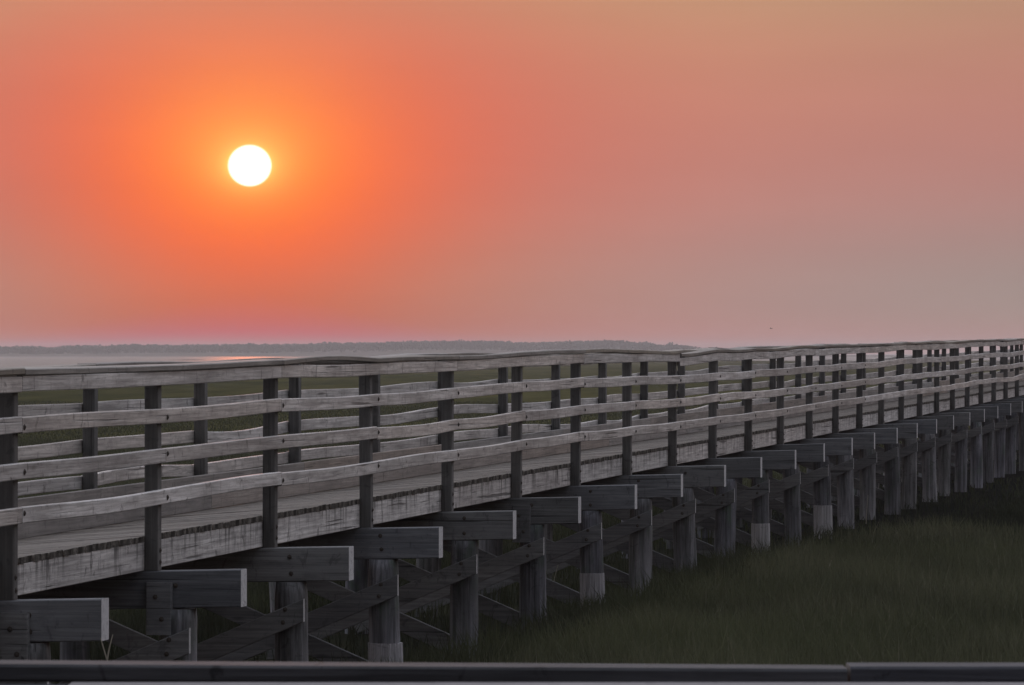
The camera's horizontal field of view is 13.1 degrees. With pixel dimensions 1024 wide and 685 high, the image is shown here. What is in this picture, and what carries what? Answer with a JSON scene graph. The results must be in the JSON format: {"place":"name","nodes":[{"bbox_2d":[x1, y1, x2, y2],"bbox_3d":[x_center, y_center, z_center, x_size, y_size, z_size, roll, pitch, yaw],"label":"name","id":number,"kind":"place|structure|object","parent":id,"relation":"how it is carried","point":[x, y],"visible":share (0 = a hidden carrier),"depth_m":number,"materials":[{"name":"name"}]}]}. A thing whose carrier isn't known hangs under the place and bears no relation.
{"place":"outdoors","nodes":[
{"label":"outdoors","id":0,"kind":"place"},
{"bbox_2d":[0,358,47,358],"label":"sand bank","id":1,"kind":"structure","parent":0,"point":[23,358],"depth_m":2345.59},
{"bbox_2d":[0,346,1023,356],"bbox_3d":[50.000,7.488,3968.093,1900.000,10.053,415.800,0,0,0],"label":"hills","id":2,"kind":"structure","parent":0,"point":[370,353],"depth_m":3820.09,"materials":[{"name":"grey"}]},
{"bbox_2d":[0,339,805,355],"bbox_3d":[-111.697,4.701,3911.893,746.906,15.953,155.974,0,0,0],"label":"woods","id":3,"kind":"object","parent":2,"relation":"on","point":[369,346],"visible":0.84,"depth_m":3871.84,"materials":[{"name":"green plant"}]},
{"bbox_2d":[0,354,1023,367],"bbox_3d":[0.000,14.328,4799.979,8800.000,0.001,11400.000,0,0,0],"label":"water","id":4,"kind":"structure","parent":0,"point":[40,362],"depth_m":2054.03,"materials":[{"name":"grey liquid"}]},
{"bbox_2d":[0,0,1023,353],"label":"sky","id":5,"kind":"structure","parent":0,"point":[698,173],"materials":[{"name":"orange"}]},
{"bbox_2d":[18,360,1023,683],"bbox_3d":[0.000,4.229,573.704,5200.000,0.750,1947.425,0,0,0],"label":"marsh ground","id":6,"kind":"structure","parent":0,"point":[224,388],"depth_m":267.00,"materials":[{"name":"green plant"}]},
{"bbox_2d":[100,635,112,660],"bbox_3d":[-2.222,1.683,24.402,0.072,0.160,0.023,0,0,-9],"label":"dry stalk","id":7,"kind":"object","parent":6,"relation":"on","point":[107,656],"visible":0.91,"depth_m":24.40,"materials":[{"name":"plant"}]},
{"bbox_2d":[0,338,1023,684],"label":"boardwalk","id":8,"kind":"structure","parent":6,"relation":"on","point":[174,554],"depth_m":37.30,"materials":[{"name":"grey wood"}]},
{"bbox_2d":[0,660,1023,684],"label":"landing railing","id":9,"kind":"object","parent":6,"relation":"on","point":[80,672],"visible":1,"depth_m":10.00,"materials":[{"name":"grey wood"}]}
]}

